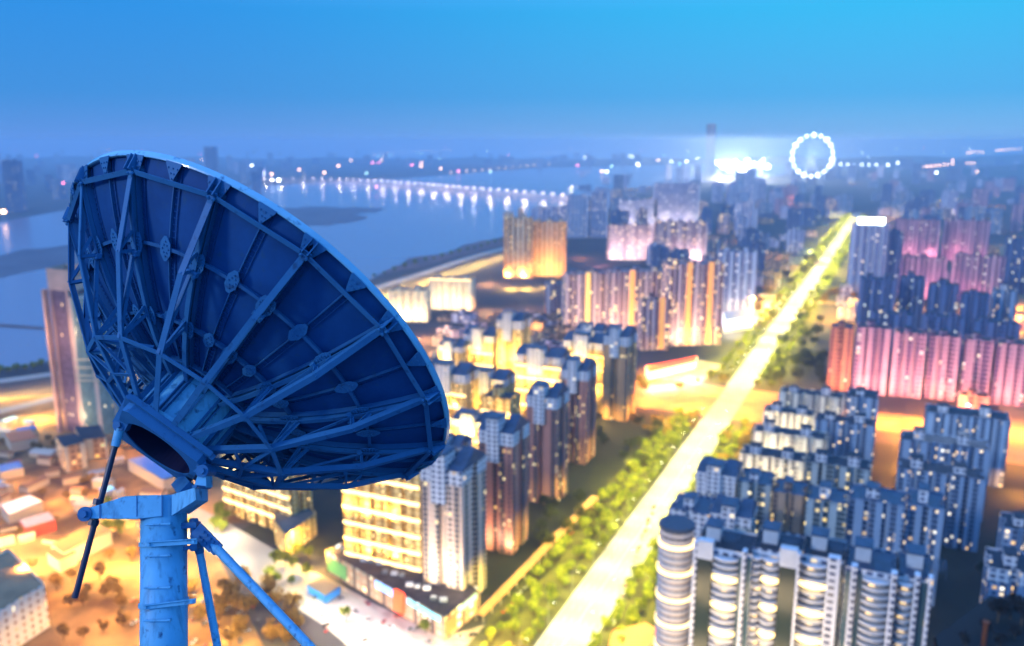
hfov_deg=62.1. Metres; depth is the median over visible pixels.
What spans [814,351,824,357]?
garden tree
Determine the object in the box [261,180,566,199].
river bridge
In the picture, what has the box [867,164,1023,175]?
hills
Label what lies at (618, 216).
apartment tower
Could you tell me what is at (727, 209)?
apartment tower
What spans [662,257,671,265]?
apartment tower
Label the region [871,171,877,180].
apartment tower
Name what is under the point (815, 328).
garden tree
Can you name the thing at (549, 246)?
apartment tower
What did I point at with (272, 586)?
amber tree
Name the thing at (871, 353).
apartment tower
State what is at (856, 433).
apartment tower
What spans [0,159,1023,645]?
ground
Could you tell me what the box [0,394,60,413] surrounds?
embankment road
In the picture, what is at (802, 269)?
garden tree
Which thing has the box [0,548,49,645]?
courtyard building
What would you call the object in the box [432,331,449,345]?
house
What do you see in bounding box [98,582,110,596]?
amber tree
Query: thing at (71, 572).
amber tree
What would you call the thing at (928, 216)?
apartment tower
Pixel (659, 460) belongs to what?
street tree
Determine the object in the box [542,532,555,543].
garden tree
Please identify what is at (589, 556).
street tree
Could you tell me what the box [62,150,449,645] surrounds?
satellite dish
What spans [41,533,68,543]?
site hut
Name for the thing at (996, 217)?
apartment tower
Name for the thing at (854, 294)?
amber tree
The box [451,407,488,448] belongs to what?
apartment tower
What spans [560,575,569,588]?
street tree
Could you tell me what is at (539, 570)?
street tree
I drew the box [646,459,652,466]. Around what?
street tree
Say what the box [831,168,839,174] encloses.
apartment tower
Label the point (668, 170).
apartment tower
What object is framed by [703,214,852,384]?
verge
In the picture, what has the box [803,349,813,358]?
garden tree
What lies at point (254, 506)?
apartment tower
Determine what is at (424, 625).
lit tree
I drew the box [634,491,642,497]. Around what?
street tree
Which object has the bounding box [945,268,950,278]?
house
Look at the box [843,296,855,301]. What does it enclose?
house
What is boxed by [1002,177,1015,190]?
apartment tower
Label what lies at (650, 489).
kerb
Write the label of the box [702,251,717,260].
apartment tower
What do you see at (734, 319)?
block
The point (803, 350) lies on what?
garden tree
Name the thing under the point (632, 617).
street tree
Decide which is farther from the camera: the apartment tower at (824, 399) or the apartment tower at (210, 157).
the apartment tower at (210, 157)
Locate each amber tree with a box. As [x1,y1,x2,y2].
[15,526,23,534]
[27,557,38,567]
[30,441,36,447]
[35,443,42,447]
[37,487,46,494]
[44,434,52,439]
[47,572,62,590]
[55,622,69,639]
[61,592,76,606]
[62,490,70,498]
[65,568,77,581]
[74,590,89,604]
[75,626,88,637]
[80,488,88,494]
[80,582,92,592]
[85,472,95,480]
[92,561,105,579]
[96,619,108,630]
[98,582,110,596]
[104,548,114,557]
[104,574,120,592]
[112,583,123,594]
[112,593,127,608]
[114,609,130,626]
[124,544,136,561]
[188,578,199,592]
[188,594,193,609]
[192,601,206,625]
[212,592,225,605]
[214,602,226,620]
[216,578,231,590]
[218,624,237,645]
[219,589,240,611]
[221,580,240,592]
[229,615,247,636]
[232,614,248,625]
[233,593,257,616]
[234,564,252,589]
[258,572,274,590]
[261,580,276,594]
[261,618,281,641]
[267,586,283,603]
[277,623,292,644]
[282,591,297,601]
[282,591,304,609]
[284,606,298,615]
[286,610,301,624]
[297,614,304,626]
[629,413,637,423]
[656,416,664,421]
[662,423,671,429]
[689,411,699,418]
[689,419,697,428]
[719,452,729,458]
[722,430,731,440]
[737,435,749,444]
[740,430,750,439]
[766,286,772,295]
[819,295,827,304]
[829,288,838,297]
[850,292,857,297]
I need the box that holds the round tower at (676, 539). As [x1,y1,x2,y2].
[654,515,694,645]
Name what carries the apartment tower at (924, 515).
on the ground at (496, 291)
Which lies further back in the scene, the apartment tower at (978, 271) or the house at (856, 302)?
the apartment tower at (978, 271)
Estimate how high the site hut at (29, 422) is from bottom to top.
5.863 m
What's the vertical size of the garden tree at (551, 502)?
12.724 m
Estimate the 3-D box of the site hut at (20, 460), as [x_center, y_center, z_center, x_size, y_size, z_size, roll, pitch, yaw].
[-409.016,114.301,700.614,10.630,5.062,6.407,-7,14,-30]
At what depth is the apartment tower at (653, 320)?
1080.58 m
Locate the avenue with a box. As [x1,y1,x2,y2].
[536,212,861,645]
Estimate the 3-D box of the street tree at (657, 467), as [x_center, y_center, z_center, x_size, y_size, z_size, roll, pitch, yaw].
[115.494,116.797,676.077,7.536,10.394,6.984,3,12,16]
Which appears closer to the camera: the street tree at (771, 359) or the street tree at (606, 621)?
the street tree at (606, 621)
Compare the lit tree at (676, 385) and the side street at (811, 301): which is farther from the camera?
the side street at (811, 301)
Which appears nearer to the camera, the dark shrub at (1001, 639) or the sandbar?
the dark shrub at (1001, 639)
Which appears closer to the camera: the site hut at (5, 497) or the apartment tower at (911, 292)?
the site hut at (5, 497)
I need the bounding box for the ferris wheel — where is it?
[790,133,834,185]
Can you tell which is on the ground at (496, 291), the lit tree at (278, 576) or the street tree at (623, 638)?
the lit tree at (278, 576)
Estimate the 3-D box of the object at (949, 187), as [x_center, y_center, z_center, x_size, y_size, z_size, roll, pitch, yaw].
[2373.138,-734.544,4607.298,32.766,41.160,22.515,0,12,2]
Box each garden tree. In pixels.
[533,530,545,543]
[538,494,547,503]
[542,505,557,516]
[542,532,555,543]
[543,495,558,507]
[560,515,574,527]
[572,488,586,502]
[573,506,585,519]
[583,508,596,519]
[588,524,596,537]
[596,424,603,431]
[596,428,603,436]
[598,434,609,444]
[598,502,608,512]
[600,515,608,527]
[618,450,628,459]
[624,437,637,450]
[632,452,642,460]
[633,417,639,425]
[634,436,642,446]
[636,414,644,425]
[641,455,650,462]
[648,430,658,438]
[652,419,663,427]
[652,427,662,433]
[762,370,776,379]
[765,366,774,371]
[767,310,776,317]
[774,367,786,383]
[775,346,788,354]
[775,356,785,362]
[776,333,788,346]
[782,270,790,277]
[786,276,793,285]
[790,355,798,365]
[790,366,802,375]
[792,368,803,382]
[796,319,805,325]
[796,354,808,364]
[797,312,806,320]
[798,339,806,346]
[799,266,807,272]
[799,328,812,340]
[799,347,808,352]
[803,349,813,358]
[803,357,814,371]
[805,262,813,268]
[810,325,820,333]
[810,336,818,345]
[812,324,823,336]
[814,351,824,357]
[814,361,825,369]
[814,368,824,376]
[815,353,825,362]
[816,315,823,321]
[819,374,826,384]
[820,348,828,357]
[976,560,983,575]
[984,543,995,548]
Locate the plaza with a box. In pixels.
[314,572,483,645]
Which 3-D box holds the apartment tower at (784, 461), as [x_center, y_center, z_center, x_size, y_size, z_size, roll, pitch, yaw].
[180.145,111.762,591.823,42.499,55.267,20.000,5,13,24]
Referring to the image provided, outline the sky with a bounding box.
[0,0,1023,158]
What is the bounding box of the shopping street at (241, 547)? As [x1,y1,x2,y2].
[187,508,418,645]
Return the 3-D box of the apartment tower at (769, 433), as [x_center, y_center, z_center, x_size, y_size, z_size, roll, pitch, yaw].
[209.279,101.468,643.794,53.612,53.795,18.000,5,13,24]
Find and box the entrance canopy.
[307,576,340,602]
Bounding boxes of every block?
[55,433,87,472]
[74,425,107,459]
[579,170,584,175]
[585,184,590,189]
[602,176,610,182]
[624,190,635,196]
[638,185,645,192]
[645,356,696,379]
[689,517,758,645]
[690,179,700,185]
[722,308,752,329]
[747,520,805,645]
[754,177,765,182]
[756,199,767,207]
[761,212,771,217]
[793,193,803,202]
[795,526,848,645]
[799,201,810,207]
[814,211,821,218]
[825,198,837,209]
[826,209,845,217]
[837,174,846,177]
[839,536,897,645]
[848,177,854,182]
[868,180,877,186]
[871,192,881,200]
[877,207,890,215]
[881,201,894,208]
[890,542,946,645]
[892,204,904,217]
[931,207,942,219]
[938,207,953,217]
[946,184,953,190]
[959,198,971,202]
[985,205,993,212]
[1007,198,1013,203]
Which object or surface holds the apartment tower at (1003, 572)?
on the ground at (496, 291)
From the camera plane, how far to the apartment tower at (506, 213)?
2604.06 m
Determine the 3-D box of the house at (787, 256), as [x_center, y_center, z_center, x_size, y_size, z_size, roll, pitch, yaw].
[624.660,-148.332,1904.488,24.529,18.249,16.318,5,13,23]
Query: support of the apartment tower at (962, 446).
on the ground at (496, 291)
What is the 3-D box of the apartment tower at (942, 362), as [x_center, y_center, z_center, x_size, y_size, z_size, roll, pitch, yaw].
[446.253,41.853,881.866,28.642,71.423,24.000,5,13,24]
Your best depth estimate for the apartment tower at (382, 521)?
503.50 m
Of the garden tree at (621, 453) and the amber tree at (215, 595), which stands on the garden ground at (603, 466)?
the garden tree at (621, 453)
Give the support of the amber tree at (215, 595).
on the construction ground at (93, 609)
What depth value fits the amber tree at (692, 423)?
785.22 m
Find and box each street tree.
[486,626,496,639]
[496,621,505,632]
[505,603,518,618]
[505,618,520,635]
[511,593,525,608]
[520,630,532,645]
[526,576,536,587]
[527,597,538,614]
[527,627,536,638]
[529,564,544,580]
[530,582,543,598]
[532,619,544,632]
[536,606,548,619]
[543,559,551,569]
[544,582,555,591]
[546,589,558,607]
[549,548,559,563]
[552,542,564,558]
[556,569,566,581]
[557,537,567,547]
[558,563,571,576]
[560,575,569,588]
[564,534,572,542]
[567,559,575,569]
[571,545,582,558]
[577,565,586,573]
[579,519,588,527]
[580,516,591,523]
[580,545,586,555]
[582,537,590,544]
[583,527,592,536]
[585,540,596,552]
[585,553,592,559]
[586,640,597,645]
[590,631,602,645]
[595,503,605,514]
[596,515,604,527]
[598,487,610,502]
[598,539,605,546]
[599,508,610,516]
[599,532,608,541]
[600,615,612,630]
[605,512,618,525]
[606,522,617,536]
[607,484,616,498]
[609,610,621,624]
[611,501,620,511]
[612,604,623,612]
[613,483,621,490]
[615,510,623,516]
[615,598,624,605]
[615,634,624,643]
[616,492,624,505]
[616,625,626,630]
[617,475,624,482]
[618,470,626,480]
[624,481,633,487]
[624,587,634,599]
[625,609,640,625]
[626,461,635,473]
[626,492,638,505]
[626,505,632,514]
[627,474,638,483]
[627,576,637,587]
[628,604,639,614]
[631,566,644,582]
[634,465,642,478]
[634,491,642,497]
[635,598,646,612]
[637,562,648,575]
[638,477,647,485]
[638,485,646,495]
[641,438,651,451]
[642,586,654,602]
[643,580,653,589]
[645,556,653,566]
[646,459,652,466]
[646,564,657,582]
[647,472,654,482]
[647,537,657,549]
[647,549,657,556]
[651,471,658,480]
[652,435,660,443]
[652,463,661,471]
[653,449,661,454]
[654,443,662,448]
[654,458,664,464]
[660,436,670,446]
[662,449,670,457]
[666,432,672,439]
[671,437,680,451]
[672,432,680,439]
[673,407,682,414]
[676,415,684,421]
[676,427,686,439]
[681,421,689,427]
[689,480,695,490]
[707,369,714,381]
[711,452,717,457]
[718,434,728,448]
[719,373,728,383]
[721,356,729,366]
[725,451,733,458]
[731,442,738,450]
[732,432,742,438]
[737,349,744,357]
[740,419,748,424]
[753,379,761,386]
[768,379,775,385]
[769,356,774,362]
[776,339,783,345]
[790,321,796,327]
[790,336,796,342]
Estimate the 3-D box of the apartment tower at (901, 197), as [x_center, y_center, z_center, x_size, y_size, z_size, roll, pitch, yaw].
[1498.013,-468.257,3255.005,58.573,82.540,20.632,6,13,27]
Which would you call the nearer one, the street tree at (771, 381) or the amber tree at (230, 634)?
the amber tree at (230, 634)
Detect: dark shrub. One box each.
[958,629,970,645]
[978,617,995,635]
[987,597,1015,622]
[993,631,1009,645]
[999,593,1022,618]
[1008,622,1022,639]
[1013,597,1023,624]
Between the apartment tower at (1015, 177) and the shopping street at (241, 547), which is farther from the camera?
the apartment tower at (1015, 177)
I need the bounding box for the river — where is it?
[0,164,807,367]
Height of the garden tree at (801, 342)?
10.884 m
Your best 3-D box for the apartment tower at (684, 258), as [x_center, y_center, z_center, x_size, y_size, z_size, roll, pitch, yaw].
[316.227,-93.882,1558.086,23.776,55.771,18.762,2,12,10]
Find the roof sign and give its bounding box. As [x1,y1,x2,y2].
[858,217,884,224]
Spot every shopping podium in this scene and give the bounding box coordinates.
[273,507,317,554]
[325,541,479,640]
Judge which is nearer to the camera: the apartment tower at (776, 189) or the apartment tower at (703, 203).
the apartment tower at (703, 203)
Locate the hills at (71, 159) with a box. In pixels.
[2,156,532,162]
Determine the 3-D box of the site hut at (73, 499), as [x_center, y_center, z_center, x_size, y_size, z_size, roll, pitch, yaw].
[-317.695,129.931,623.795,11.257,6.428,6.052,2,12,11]
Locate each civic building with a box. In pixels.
[388,285,430,321]
[429,274,475,310]
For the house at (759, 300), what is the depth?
1349.58 m
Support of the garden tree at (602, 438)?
on the garden ground at (603, 466)
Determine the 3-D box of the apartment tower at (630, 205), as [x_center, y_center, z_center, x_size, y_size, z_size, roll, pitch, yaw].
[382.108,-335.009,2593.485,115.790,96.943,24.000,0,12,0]
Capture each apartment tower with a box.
[1,159,27,211]
[203,146,218,172]
[220,453,312,529]
[342,472,422,572]
[420,443,486,592]
[432,358,479,431]
[438,337,471,365]
[447,432,472,449]
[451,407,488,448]
[463,325,496,370]
[476,365,515,412]
[478,410,529,554]
[480,384,520,418]
[496,309,531,371]
[503,211,513,222]
[503,214,532,278]
[515,343,570,417]
[518,207,523,216]
[526,379,569,503]
[531,207,535,221]
[533,218,566,276]
[536,204,565,220]
[544,279,562,314]
[561,355,597,464]
[562,268,606,327]
[563,330,603,412]
[567,194,588,237]
[575,321,607,336]
[590,190,607,237]
[596,187,610,207]
[602,324,637,421]
[606,222,652,259]
[606,265,662,329]
[610,209,628,223]
[611,188,621,201]
[612,197,620,209]
[613,174,623,189]
[618,197,656,224]
[619,174,626,188]
[636,207,648,223]
[637,293,669,350]
[647,241,665,264]
[650,244,669,268]
[653,181,699,228]
[653,219,707,260]
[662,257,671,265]
[662,258,724,345]
[665,164,671,177]
[667,247,689,258]
[668,490,715,538]
[676,167,685,178]
[678,256,688,260]
[681,164,690,175]
[694,164,700,169]
[695,170,700,179]
[696,455,743,497]
[698,200,707,216]
[701,206,711,233]
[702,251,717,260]
[705,123,715,169]
[710,493,758,532]
[712,181,722,202]
[712,236,727,254]
[716,212,729,233]
[718,246,757,315]
[722,203,734,222]
[725,192,740,204]
[727,183,733,192]
[731,181,739,192]
[733,200,754,231]
[734,215,746,235]
[735,170,745,183]
[737,467,776,533]
[738,190,748,201]
[739,441,806,481]
[743,227,758,245]
[744,171,753,185]
[744,186,751,199]
[748,168,756,182]
[751,165,759,177]
[751,182,765,203]
[751,240,765,271]
[751,418,828,452]
[754,209,758,228]
[756,163,763,176]
[758,230,769,252]
[759,201,772,215]
[762,400,815,430]
[769,191,783,210]
[771,475,808,534]
[774,186,781,191]
[774,198,784,213]
[778,383,844,415]
[779,205,787,218]
[785,162,790,171]
[785,184,794,198]
[786,207,802,232]
[786,227,804,252]
[790,169,801,179]
[791,175,797,184]
[793,181,805,192]
[802,206,814,226]
[803,480,849,539]
[804,448,871,492]
[806,164,814,170]
[806,171,815,185]
[814,186,821,196]
[814,194,825,215]
[815,411,876,480]
[824,172,832,179]
[827,320,854,390]
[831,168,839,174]
[832,164,840,169]
[838,162,845,167]
[838,193,852,211]
[842,481,905,592]
[845,386,878,454]
[847,164,856,177]
[851,318,891,395]
[857,273,896,322]
[861,169,867,177]
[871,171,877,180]
[871,305,913,375]
[877,165,884,176]
[881,183,892,202]
[885,228,903,297]
[889,325,926,398]
[890,179,898,191]
[893,170,898,177]
[893,185,903,200]
[894,190,912,205]
[895,216,940,256]
[895,425,990,521]
[895,453,985,551]
[897,253,946,298]
[897,271,925,328]
[899,158,904,166]
[901,164,909,169]
[901,482,944,605]
[903,199,918,218]
[904,159,912,167]
[909,209,919,218]
[911,163,922,175]
[911,172,920,183]
[913,196,928,210]
[919,207,930,218]
[920,189,935,203]
[921,310,964,380]
[922,213,938,219]
[923,160,932,167]
[923,328,961,400]
[923,402,1010,487]
[926,278,959,313]
[927,167,934,180]
[940,189,958,214]
[941,217,991,260]
[945,166,960,180]
[950,252,1005,301]
[955,160,964,167]
[955,202,975,219]
[956,174,966,190]
[957,164,962,174]
[957,206,965,219]
[957,331,993,396]
[958,180,965,192]
[958,289,990,363]
[965,204,984,220]
[971,165,976,175]
[971,187,989,206]
[971,316,1020,376]
[976,179,982,186]
[979,545,1023,603]
[982,168,989,176]
[984,181,994,190]
[988,176,996,181]
[989,283,1018,320]
[989,336,1023,406]
[990,207,1003,233]
[992,186,1000,196]
[993,177,1002,190]
[995,159,1004,165]
[996,510,1023,552]
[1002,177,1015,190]
[1003,235,1023,294]
[1009,175,1016,188]
[1010,204,1023,231]
[1014,185,1023,204]
[1019,193,1023,204]
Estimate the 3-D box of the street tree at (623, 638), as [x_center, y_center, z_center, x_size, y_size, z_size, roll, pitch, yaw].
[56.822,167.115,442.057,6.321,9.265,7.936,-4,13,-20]
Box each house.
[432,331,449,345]
[432,350,437,356]
[436,324,463,337]
[437,313,450,321]
[451,309,476,323]
[465,320,486,329]
[487,311,499,321]
[529,311,548,316]
[531,316,546,331]
[532,312,546,319]
[532,329,553,343]
[540,338,562,347]
[541,326,558,340]
[545,319,558,326]
[546,312,561,322]
[549,323,574,340]
[737,238,742,246]
[754,295,764,309]
[756,273,766,285]
[760,217,773,224]
[762,268,781,278]
[762,275,776,290]
[765,252,780,263]
[765,257,783,268]
[769,238,779,247]
[771,261,786,277]
[771,275,780,286]
[773,249,783,257]
[780,233,786,240]
[785,252,793,260]
[789,252,802,264]
[798,247,811,256]
[805,229,817,236]
[814,220,822,225]
[836,292,846,305]
[836,301,855,319]
[839,283,854,295]
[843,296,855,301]
[848,299,858,316]
[894,300,896,310]
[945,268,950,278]
[957,388,990,408]
[988,244,998,253]
[1015,313,1023,330]
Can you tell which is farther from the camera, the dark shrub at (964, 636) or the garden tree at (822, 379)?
the garden tree at (822, 379)
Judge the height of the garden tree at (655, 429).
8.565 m
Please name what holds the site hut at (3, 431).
on the construction ground at (93, 609)
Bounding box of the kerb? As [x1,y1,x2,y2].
[535,219,849,645]
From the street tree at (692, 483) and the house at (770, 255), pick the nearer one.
the street tree at (692, 483)
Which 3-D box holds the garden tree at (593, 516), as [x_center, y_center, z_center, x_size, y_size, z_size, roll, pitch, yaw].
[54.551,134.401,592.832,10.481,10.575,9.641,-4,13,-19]
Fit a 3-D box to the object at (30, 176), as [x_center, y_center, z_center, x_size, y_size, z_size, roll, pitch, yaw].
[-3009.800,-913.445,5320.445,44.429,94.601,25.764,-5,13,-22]
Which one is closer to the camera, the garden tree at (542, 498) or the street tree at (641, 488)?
the garden tree at (542, 498)
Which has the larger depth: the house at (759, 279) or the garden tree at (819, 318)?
the house at (759, 279)
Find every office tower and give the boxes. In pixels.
[41,264,129,433]
[847,219,889,297]
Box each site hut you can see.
[0,416,17,427]
[0,428,16,438]
[0,450,13,457]
[0,483,13,492]
[0,486,6,495]
[0,492,10,504]
[0,522,17,533]
[0,531,14,546]
[8,458,22,464]
[16,425,35,432]
[17,475,49,493]
[17,531,34,543]
[23,419,35,425]
[28,448,56,456]
[36,455,56,465]
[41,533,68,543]
[45,467,59,477]
[61,473,81,485]
[69,485,87,495]
[70,496,87,504]
[72,499,95,512]
[87,468,104,475]
[91,476,114,488]
[99,519,129,523]
[107,456,124,464]
[112,487,124,496]
[135,519,139,528]
[139,487,167,495]
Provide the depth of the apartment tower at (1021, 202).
3084.43 m
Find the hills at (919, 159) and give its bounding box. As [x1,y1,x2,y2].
[531,154,1023,162]
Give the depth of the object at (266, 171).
6490.28 m
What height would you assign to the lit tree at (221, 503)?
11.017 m
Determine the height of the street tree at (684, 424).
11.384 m
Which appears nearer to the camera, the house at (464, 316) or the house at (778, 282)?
the house at (464, 316)
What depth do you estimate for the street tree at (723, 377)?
930.10 m
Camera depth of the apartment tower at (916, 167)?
6758.23 m
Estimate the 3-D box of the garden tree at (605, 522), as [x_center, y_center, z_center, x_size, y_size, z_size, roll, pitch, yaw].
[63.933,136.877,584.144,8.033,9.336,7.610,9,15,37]
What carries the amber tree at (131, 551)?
on the construction ground at (93, 609)
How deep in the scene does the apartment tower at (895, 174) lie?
6247.95 m
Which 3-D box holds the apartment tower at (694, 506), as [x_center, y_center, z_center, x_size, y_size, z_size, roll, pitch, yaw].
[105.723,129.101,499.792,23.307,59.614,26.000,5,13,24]
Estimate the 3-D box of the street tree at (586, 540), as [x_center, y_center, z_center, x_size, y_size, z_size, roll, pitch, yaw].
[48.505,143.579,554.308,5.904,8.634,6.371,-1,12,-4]
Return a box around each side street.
[758,296,988,315]
[989,244,1023,464]
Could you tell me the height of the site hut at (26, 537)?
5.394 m
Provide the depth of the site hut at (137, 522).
584.37 m
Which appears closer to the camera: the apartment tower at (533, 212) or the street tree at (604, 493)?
the street tree at (604, 493)
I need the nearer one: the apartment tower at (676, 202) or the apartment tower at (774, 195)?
the apartment tower at (676, 202)
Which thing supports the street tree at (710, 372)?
on the ground at (496, 291)
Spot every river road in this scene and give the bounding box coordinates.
[0,371,57,382]
[376,247,503,289]
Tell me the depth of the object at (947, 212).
2969.83 m
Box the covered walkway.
[475,495,598,622]
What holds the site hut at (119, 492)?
on the construction ground at (93, 609)
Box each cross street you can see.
[635,377,778,422]
[844,408,1023,448]
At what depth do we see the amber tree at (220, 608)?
470.43 m
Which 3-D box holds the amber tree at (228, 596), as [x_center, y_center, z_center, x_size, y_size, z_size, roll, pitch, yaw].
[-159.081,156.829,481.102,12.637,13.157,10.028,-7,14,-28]
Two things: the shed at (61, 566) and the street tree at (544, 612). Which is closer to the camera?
the street tree at (544, 612)
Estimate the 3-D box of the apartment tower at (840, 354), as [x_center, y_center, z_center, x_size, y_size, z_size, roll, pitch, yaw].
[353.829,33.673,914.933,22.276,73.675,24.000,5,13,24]
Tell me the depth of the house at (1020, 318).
1195.56 m
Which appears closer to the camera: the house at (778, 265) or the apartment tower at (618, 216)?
the house at (778, 265)
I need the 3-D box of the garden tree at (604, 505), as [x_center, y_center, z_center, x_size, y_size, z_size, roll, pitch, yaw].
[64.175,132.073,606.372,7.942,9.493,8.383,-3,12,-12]
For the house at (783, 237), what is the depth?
2296.39 m
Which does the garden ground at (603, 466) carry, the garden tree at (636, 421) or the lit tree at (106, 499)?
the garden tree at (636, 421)
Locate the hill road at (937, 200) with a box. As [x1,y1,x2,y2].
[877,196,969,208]
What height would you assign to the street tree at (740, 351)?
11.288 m
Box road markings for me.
[546,324,787,644]
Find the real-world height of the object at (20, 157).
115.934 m
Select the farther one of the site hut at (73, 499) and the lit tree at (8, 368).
the lit tree at (8, 368)
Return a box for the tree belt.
[788,213,866,286]
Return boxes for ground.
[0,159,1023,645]
[0,394,262,645]
[242,411,667,599]
[653,443,1023,645]
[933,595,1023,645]
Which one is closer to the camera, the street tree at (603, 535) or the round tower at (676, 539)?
the round tower at (676, 539)
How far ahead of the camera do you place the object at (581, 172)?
6764.46 m
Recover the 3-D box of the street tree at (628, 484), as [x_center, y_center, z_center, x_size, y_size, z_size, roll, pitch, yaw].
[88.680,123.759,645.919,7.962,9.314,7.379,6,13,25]
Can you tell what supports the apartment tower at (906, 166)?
on the ground at (496, 291)
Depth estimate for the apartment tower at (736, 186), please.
3850.22 m
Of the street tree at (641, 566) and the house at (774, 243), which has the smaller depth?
the street tree at (641, 566)
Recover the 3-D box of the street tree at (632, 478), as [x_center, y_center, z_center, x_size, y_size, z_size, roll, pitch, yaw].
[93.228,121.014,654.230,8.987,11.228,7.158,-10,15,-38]
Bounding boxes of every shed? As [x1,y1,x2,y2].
[0,461,23,479]
[0,495,43,523]
[4,429,38,451]
[19,512,55,536]
[47,547,77,572]
[51,524,112,560]
[99,484,115,496]
[128,456,176,489]
[609,623,654,645]
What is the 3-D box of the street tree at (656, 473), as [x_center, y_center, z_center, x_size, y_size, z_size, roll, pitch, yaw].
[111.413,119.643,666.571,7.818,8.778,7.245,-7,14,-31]
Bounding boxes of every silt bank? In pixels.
[0,324,52,329]
[374,237,503,276]
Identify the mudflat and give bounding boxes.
[0,245,78,277]
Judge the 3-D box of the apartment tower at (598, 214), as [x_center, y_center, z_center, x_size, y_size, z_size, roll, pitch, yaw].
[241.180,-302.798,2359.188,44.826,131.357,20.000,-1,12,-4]
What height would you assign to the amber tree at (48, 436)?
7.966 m
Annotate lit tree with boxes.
[5,366,11,373]
[12,363,20,371]
[29,361,38,367]
[37,358,44,368]
[100,519,112,528]
[104,495,111,502]
[112,519,124,536]
[208,515,222,531]
[213,501,224,514]
[213,505,225,517]
[216,521,227,530]
[220,510,230,517]
[262,565,275,573]
[269,549,281,564]
[270,571,281,579]
[277,550,290,562]
[287,574,294,584]
[288,556,298,567]
[292,543,304,557]
[301,562,312,576]
[303,546,313,559]
[339,606,350,620]
[419,618,429,629]
[636,374,642,381]
[638,381,645,388]
[675,382,682,390]
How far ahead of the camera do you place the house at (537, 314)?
1201.39 m
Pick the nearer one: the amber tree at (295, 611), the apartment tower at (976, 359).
the amber tree at (295, 611)
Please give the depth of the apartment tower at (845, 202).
3224.13 m
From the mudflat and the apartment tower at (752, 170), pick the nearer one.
the mudflat
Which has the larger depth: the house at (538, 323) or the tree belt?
the tree belt
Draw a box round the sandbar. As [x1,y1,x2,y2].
[283,206,383,225]
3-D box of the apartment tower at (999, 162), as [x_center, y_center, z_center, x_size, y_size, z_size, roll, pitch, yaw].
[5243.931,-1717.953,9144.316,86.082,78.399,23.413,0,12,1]
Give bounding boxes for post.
[980,620,989,645]
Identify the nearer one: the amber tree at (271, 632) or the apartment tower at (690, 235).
the amber tree at (271, 632)
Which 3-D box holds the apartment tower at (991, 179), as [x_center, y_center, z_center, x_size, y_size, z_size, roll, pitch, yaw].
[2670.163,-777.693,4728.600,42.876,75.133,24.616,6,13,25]
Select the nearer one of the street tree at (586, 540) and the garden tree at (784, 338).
the street tree at (586, 540)
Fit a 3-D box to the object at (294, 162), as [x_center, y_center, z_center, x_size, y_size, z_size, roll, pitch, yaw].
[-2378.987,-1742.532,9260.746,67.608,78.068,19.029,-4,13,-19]
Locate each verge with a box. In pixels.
[467,415,700,645]
[598,423,751,645]
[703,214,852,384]
[752,215,867,390]
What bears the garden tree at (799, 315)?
on the ground at (496, 291)
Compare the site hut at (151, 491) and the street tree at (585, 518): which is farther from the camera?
the site hut at (151, 491)
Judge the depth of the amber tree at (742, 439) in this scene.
736.79 m
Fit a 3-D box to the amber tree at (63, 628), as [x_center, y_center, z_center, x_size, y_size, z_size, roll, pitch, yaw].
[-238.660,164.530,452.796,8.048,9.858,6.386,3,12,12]

